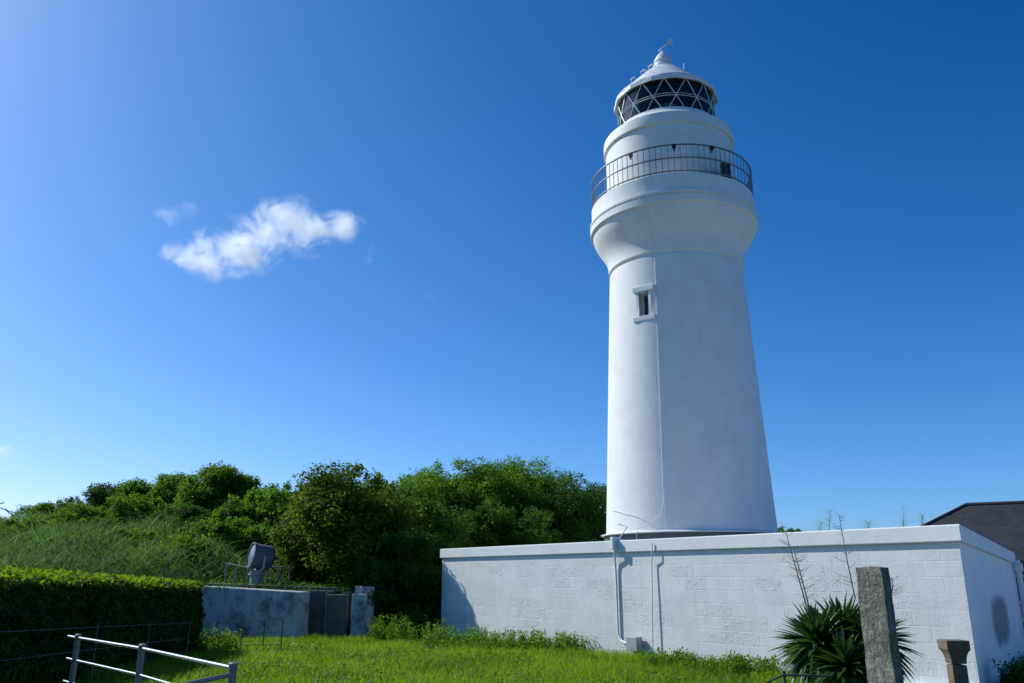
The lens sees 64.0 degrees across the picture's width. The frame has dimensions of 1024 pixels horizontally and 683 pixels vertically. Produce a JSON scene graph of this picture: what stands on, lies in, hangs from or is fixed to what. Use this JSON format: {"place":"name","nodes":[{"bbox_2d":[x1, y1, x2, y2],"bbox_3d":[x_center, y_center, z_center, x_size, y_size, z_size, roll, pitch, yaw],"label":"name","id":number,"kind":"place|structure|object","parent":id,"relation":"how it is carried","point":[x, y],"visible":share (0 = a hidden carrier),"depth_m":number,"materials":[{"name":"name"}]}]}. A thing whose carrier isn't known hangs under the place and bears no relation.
{"place":"outdoors","nodes":[
{"label":"outdoors","id":0,"kind":"place"},
{"bbox_2d":[25,546,440,639],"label":"hill","id":1,"kind":"structure","parent":0,"point":[436,618],"depth_m":26.22,"materials":[{"name":"green plant"}]},
{"bbox_2d":[0,501,24,515],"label":"bare tree","id":2,"kind":"object","parent":1,"relation":"on","point":[8,511],"visible":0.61,"depth_m":39.26,"materials":[{"name":"plant"}]},
{"bbox_2d":[0,514,65,544],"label":"shrub","id":3,"kind":"object","parent":1,"relation":"on","point":[15,523],"visible":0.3,"depth_m":32.70,"materials":[{"name":"green plant"}]},
{"bbox_2d":[11,497,86,518],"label":"broadleaf tree","id":4,"kind":"object","parent":1,"relation":"on","point":[41,507],"visible":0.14,"depth_m":43.67,"materials":[{"name":"green plant"}]},
{"bbox_2d":[22,530,96,560],"bbox_3d":[-15.604,7.254,28.137,2.546,1.671,2.577,0,-16,0],"label":"shrub","id":5,"kind":"object","parent":1,"relation":"on","point":[58,541],"visible":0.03,"depth_m":27.58,"materials":[{"name":"green plant"}]},
{"bbox_2d":[42,501,118,532],"bbox_3d":[-18.997,8.236,36.065,3.386,2.400,3.846,0,-16,0],"label":"shrub","id":6,"kind":"object","parent":1,"relation":"on","point":[81,511],"visible":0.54,"depth_m":35.62,"materials":[{"name":"green plant"}]},
{"bbox_2d":[55,481,122,522],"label":"tree","id":7,"kind":"object","parent":1,"relation":"on","point":[100,494],"visible":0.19,"depth_m":42.72,"materials":[{"name":"green plant"}]},
{"bbox_2d":[87,526,164,560],"bbox_3d":[-13.759,7.377,29.051,2.730,1.718,2.781,0,-16,0],"label":"shrub","id":8,"kind":"object","parent":1,"relation":"on","point":[149,533],"visible":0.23,"depth_m":28.70,"materials":[{"name":"green plant"}]},
{"bbox_2d":[98,491,177,528],"bbox_3d":[-17.250,8.373,38.087,3.811,2.815,3.695,8,-18,-24],"label":"shrub","id":9,"kind":"object","parent":1,"relation":"on","point":[123,507],"visible":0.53,"depth_m":37.26,"materials":[{"name":"green plant"}]},
{"bbox_2d":[109,471,196,514],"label":"broadleaf tree","id":10,"kind":"object","parent":1,"relation":"on","point":[165,489],"visible":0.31,"depth_m":42.00,"materials":[{"name":"green plant"}]},
{"bbox_2d":[0,506,323,584],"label":"tall reeds","id":11,"kind":"object","parent":1,"relation":"on","point":[147,558],"visible":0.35,"depth_m":25.18,"materials":[{"name":"green plant"}]},
{"bbox_2d":[146,501,222,544],"bbox_3d":[-13.902,8.001,34.935,3.328,2.444,3.725,0,-16,0],"label":"shrub","id":12,"kind":"object","parent":1,"relation":"on","point":[192,513],"visible":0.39,"depth_m":34.55,"materials":[{"name":"green plant"}]},
{"bbox_2d":[155,534,215,566],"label":"shrub","id":13,"kind":"object","parent":1,"relation":"on","point":[177,540],"visible":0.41,"depth_m":27.24,"materials":[{"name":"green plant"}]},
{"bbox_2d":[172,460,262,511],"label":"broadleaf tree","id":14,"kind":"object","parent":1,"relation":"on","point":[214,488],"visible":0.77,"depth_m":40.17,"materials":[{"name":"green plant"}]},
{"bbox_2d":[174,513,277,557],"bbox_3d":[-10.553,7.463,30.596,3.605,2.076,3.569,-7,-17,23],"label":"shrub","id":15,"kind":"object","parent":1,"relation":"on","point":[228,528],"visible":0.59,"depth_m":30.05,"materials":[{"name":"green plant"}]},
{"bbox_2d":[210,487,295,545],"bbox_3d":[-10.765,7.801,35.316,3.945,3.042,4.563,0,-16,0],"label":"broadleaf tree","id":16,"kind":"object","parent":1,"relation":"on","point":[254,511],"visible":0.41,"depth_m":34.25,"materials":[{"name":"green plant"}]},
{"bbox_2d":[250,480,303,504],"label":"broadleaf tree","id":17,"kind":"object","parent":1,"relation":"on","point":[287,487],"visible":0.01,"depth_m":38.99,"materials":[{"name":"green plant"}]},
{"bbox_2d":[262,459,432,589],"bbox_3d":[-5.226,6.022,25.380,5.446,4.729,5.750,0,-16,0],"label":"broadleaf tree","id":18,"kind":"object","parent":1,"relation":"on","point":[333,521],"visible":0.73,"depth_m":24.32,"materials":[{"name":"green plant"}]},
{"bbox_2d":[380,466,453,492],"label":"broadleaf tree","id":19,"kind":"object","parent":1,"relation":"on","point":[402,479],"depth_m":39.48,"materials":[{"name":"green plant"}]},
{"bbox_2d":[380,483,479,547],"bbox_3d":[-3.421,6.835,28.531,4.718,3.793,5.075,0,-16,0],"label":"evergreen tree","id":20,"kind":"object","parent":1,"relation":"on","point":[442,520],"visible":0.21,"depth_m":28.24,"materials":[{"name":"green plant"}]},
{"bbox_2d":[406,529,458,612],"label":"evergreen tree","id":21,"kind":"object","parent":1,"relation":"on","point":[441,544],"visible":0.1,"depth_m":25.47,"materials":[{"name":"green plant"}]},
{"bbox_2d":[396,456,539,519],"bbox_3d":[-2.334,7.802,37.633,7.324,5.094,7.421,0,-16,0],"label":"broadleaf tree","id":22,"kind":"object","parent":1,"relation":"on","point":[452,491],"visible":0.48,"depth_m":36.34,"materials":[{"name":"green plant"}]},
{"bbox_2d":[452,502,565,547],"bbox_3d":[-0.261,8.151,33.788,5.273,3.067,5.082,0,-16,0],"label":"evergreen tree","id":23,"kind":"object","parent":1,"relation":"on","point":[497,527],"visible":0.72,"depth_m":32.45,"materials":[{"name":"green plant"}]},
{"bbox_2d":[459,454,585,526],"bbox_3d":[0.750,8.216,40.283,7.264,5.096,7.123,0,-16,0],"label":"broadleaf tree","id":24,"kind":"object","parent":1,"relation":"on","point":[526,474],"visible":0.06,"depth_m":38.95,"materials":[{"name":"green plant"}]},
{"bbox_2d":[506,471,606,542],"bbox_3d":[2.291,8.143,37.235,5.711,4.223,5.861,0,-16,0],"label":"evergreen tree","id":25,"kind":"object","parent":1,"relation":"on","point":[576,520],"visible":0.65,"depth_m":35.85,"materials":[{"name":"green plant"}]},
{"bbox_2d":[568,482,606,541],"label":"evergreen tree","id":26,"kind":"object","parent":1,"relation":"on","point":[603,489],"visible":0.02,"depth_m":39.95,"materials":[{"name":"green plant"}]},
{"bbox_2d":[811,518,827,530],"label":"young bamboo","id":27,"kind":"object","parent":1,"relation":"on","point":[820,526],"visible":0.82,"depth_m":32.69,"materials":[{"name":"green plant"}]},
{"bbox_2d":[819,506,835,529],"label":"young bamboo","id":28,"kind":"object","parent":1,"relation":"on","point":[827,519],"visible":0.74,"depth_m":32.29,"materials":[{"name":"green plant"}]},
{"bbox_2d":[0,0,1023,531],"label":"sky","id":29,"kind":"structure","parent":0,"point":[268,239],"materials":[{"name":"blue"}]},
{"bbox_2d":[51,617,1023,682],"bbox_3d":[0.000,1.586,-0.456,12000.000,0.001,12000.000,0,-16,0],"label":"ground","id":30,"kind":"structure","parent":0,"point":[485,670],"depth_m":14.29,"materials":[{"name":"green plant"}]},
{"bbox_2d":[0,621,190,682],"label":"fence","id":31,"kind":"object","parent":30,"relation":"on","point":[94,649],"visible":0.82,"depth_m":12.96,"materials":[{"name":"metal"}]},
{"bbox_2d":[0,565,205,682],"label":"clipped hedge","id":32,"kind":"object","parent":30,"relation":"on","point":[39,601],"visible":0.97,"depth_m":13.48,"materials":[{"name":"green plant"}]},
{"bbox_2d":[63,634,237,682],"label":"pipe railing","id":33,"kind":"object","parent":30,"relation":"on","point":[231,674],"visible":1,"depth_m":7.97,"materials":[{"name":"metal"}]},
{"bbox_2d":[190,623,241,652],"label":"weed clump","id":34,"kind":"object","parent":30,"relation":"on","point":[229,643],"visible":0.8,"depth_m":18.06,"materials":[{"name":"green plant"}]},
{"bbox_2d":[214,618,283,650],"bbox_3d":[-5.937,6.781,18.445,1.519,1.049,0.028,0,-16,0],"label":"fence","id":35,"kind":"object","parent":30,"relation":"on","point":[281,631],"visible":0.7,"depth_m":18.50,"materials":[{"name":"metal"}]},
{"bbox_2d":[199,583,382,638],"bbox_3d":[-6.262,7.529,22.749,5.167,1.586,2.886,-2,-16,7],"label":"concrete emplacement","id":36,"kind":"object","parent":30,"relation":"on","point":[317,612],"visible":0.66,"depth_m":21.79,"materials":[{"name":"blue paint"}]},
{"bbox_2d":[224,563,248,582],"bbox_3d":[-8.244,7.635,24.334,0.791,2.077,0.050,-4,-17,15],"label":"metal railing","id":37,"kind":"object","parent":36,"relation":"on","point":[235,571],"visible":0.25,"depth_m":24.57,"materials":[{"name":"grey metal"}]},
{"bbox_2d":[246,542,274,583],"bbox_3d":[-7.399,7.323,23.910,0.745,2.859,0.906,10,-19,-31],"label":"searchlight","id":38,"kind":"object","parent":36,"relation":"on","point":[261,558],"visible":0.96,"depth_m":23.92,"materials":[{"name":"metal"}]},
{"bbox_2d":[186,579,356,592],"bbox_3d":[-6.843,6.920,23.184,5.526,0.417,2.079,0,-16,0],"label":"creeper","id":39,"kind":"object","parent":36,"relation":"on","point":[320,584],"visible":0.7,"depth_m":22.72,"materials":[{"name":"green plant"}]},
{"bbox_2d":[265,565,290,583],"bbox_3d":[-6.982,7.635,24.247,0.705,2.029,0.116,2,-16,-8],"label":"metal railing","id":40,"kind":"object","parent":36,"relation":"on","point":[277,567],"visible":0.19,"depth_m":24.45,"materials":[{"name":"grey metal"}]},
{"bbox_2d":[366,612,410,640],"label":"weed clump","id":41,"kind":"object","parent":30,"relation":"on","point":[381,633],"visible":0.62,"depth_m":20.68,"materials":[{"name":"green plant"}]},
{"bbox_2d":[336,526,442,633],"bbox_3d":[-3.302,7.001,23.250,3.351,3.486,2.574,0,-16,0],"label":"evergreen tree","id":42,"kind":"object","parent":30,"relation":"on","point":[412,578],"visible":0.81,"depth_m":22.93,"materials":[{"name":"green plant"}]},
{"bbox_2d":[382,614,451,644],"bbox_3d":[-2.293,7.157,20.178,1.758,0.804,1.325,0,-16,0],"label":"weed clump","id":43,"kind":"object","parent":30,"relation":"on","point":[408,636],"visible":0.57,"depth_m":20.18,"materials":[{"name":"green plant"}]},
{"bbox_2d":[420,623,492,648],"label":"weed clump","id":44,"kind":"object","parent":30,"relation":"on","point":[469,638],"visible":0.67,"depth_m":19.27,"materials":[{"name":"green plant"}]},
{"bbox_2d":[472,626,538,651],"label":"weed clump","id":45,"kind":"object","parent":30,"relation":"on","point":[502,643],"visible":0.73,"depth_m":18.59,"materials":[{"name":"green plant"}]},
{"bbox_2d":[516,627,566,650],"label":"weed clump","id":46,"kind":"object","parent":30,"relation":"on","point":[541,641],"visible":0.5,"depth_m":18.47,"materials":[{"name":"green plant"}]},
{"bbox_2d":[549,630,596,652],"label":"weed clump","id":47,"kind":"object","parent":30,"relation":"on","point":[565,644],"visible":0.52,"depth_m":17.77,"materials":[{"name":"green plant"}]},
{"bbox_2d":[640,645,695,668],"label":"weed clump","id":48,"kind":"object","parent":30,"relation":"on","point":[678,655],"visible":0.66,"depth_m":15.48,"materials":[{"name":"green plant"}]},
{"bbox_2d":[681,654,727,672],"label":"weed clump","id":49,"kind":"object","parent":30,"relation":"on","point":[701,660],"visible":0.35,"depth_m":14.69,"materials":[{"name":"green plant"}]},
{"bbox_2d":[440,524,1023,682],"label":"annex building","id":50,"kind":"structure","parent":30,"relation":"on","point":[715,596],"depth_m":15.34,"materials":[{"name":"white paint"}]},
{"bbox_2d":[590,38,779,540],"bbox_3d":[5.940,-2.329,29.801,6.070,20.130,6.070,0,-16,0],"label":"lighthouse","id":51,"kind":"object","parent":50,"relation":"on","point":[674,228],"visible":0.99,"depth_m":27.29,"materials":[{"name":"white paint"}]},
{"bbox_2d":[632,283,654,322],"bbox_3d":[4.519,-1.248,27.637,0.820,1.220,0.435,-12,-20,37],"label":"window","id":52,"kind":"structure","parent":51,"relation":"in","point":[649,287],"depth_m":27.63,"materials":[{"name":"white paint"}]},
{"bbox_2d":[721,648,782,675],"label":"weed clump","id":53,"kind":"object","parent":30,"relation":"on","point":[735,663],"visible":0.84,"depth_m":14.02,"materials":[{"name":"green plant"}]},
{"bbox_2d":[778,523,786,532],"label":"broadleaf tree","id":54,"kind":"object","parent":30,"relation":"on","point":[781,529],"depth_m":44.83,"materials":[{"name":"green plant"}]},
{"bbox_2d":[787,527,801,531],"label":"evergreen tree","id":55,"kind":"object","parent":30,"relation":"on","point":[793,530],"visible":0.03,"depth_m":58.37,"materials":[{"name":"green plant"}]},
{"bbox_2d":[764,671,830,682],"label":"guard rail","id":56,"kind":"object","parent":30,"relation":"on","point":[783,675],"visible":1,"depth_m":8.30,"materials":[{"name":"metal"}]},
{"bbox_2d":[768,528,864,682],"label":"sword leaf plant","id":57,"kind":"object","parent":30,"relation":"on","point":[812,623],"visible":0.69,"depth_m":9.87,"materials":[{"name":"green plant"}]},
{"bbox_2d":[802,512,864,681],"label":"sword leaf plant","id":58,"kind":"object","parent":30,"relation":"on","point":[839,606],"visible":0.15,"depth_m":10.27,"materials":[{"name":"green plant"}]},
{"bbox_2d":[806,626,867,682],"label":"sword leaf plant","id":59,"kind":"object","parent":30,"relation":"on","point":[843,671],"visible":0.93,"depth_m":9.39,"materials":[{"name":"green plant"}]},
{"bbox_2d":[852,518,875,528],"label":"young bamboo","id":60,"kind":"object","parent":30,"relation":"on","point":[865,525],"visible":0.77,"depth_m":33.72,"materials":[{"name":"green plant"}]},
{"bbox_2d":[855,566,903,682],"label":"granite pillar","id":61,"kind":"structure","parent":30,"relation":"on","point":[880,638],"depth_m":7.71,"materials":[{"name":"grey stone"}]},
{"bbox_2d":[835,575,924,682],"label":"sword leaf plant","id":62,"kind":"object","parent":30,"relation":"on","point":[854,621],"visible":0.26,"depth_m":9.78,"materials":[{"name":"green plant"}]},
{"bbox_2d":[896,506,916,525],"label":"young bamboo","id":63,"kind":"object","parent":30,"relation":"on","point":[903,521],"visible":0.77,"depth_m":33.28,"materials":[{"name":"green plant"}]},
{"bbox_2d":[937,639,970,682],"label":"stone post","id":64,"kind":"object","parent":30,"relation":"on","point":[955,652],"visible":1,"depth_m":7.05,"materials":[{"name":"stone"}]},
{"bbox_2d":[988,651,1023,682],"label":"weed clump","id":65,"kind":"object","parent":30,"relation":"on","point":[1006,678],"visible":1,"depth_m":12.05,"materials":[{"name":"green plant"}]},
{"bbox_2d":[921,501,1023,616],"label":"tiled house","id":66,"kind":"structure","parent":0,"point":[1000,523],"depth_m":39.15,"materials":[{"name":"tile"}]},
{"bbox_2d":[1015,575,1023,603],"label":"window","id":67,"kind":"structure","parent":66,"relation":"in","point":[1015,575],"depth_m":35.49,"materials":[{"name":"grey"}]}
]}

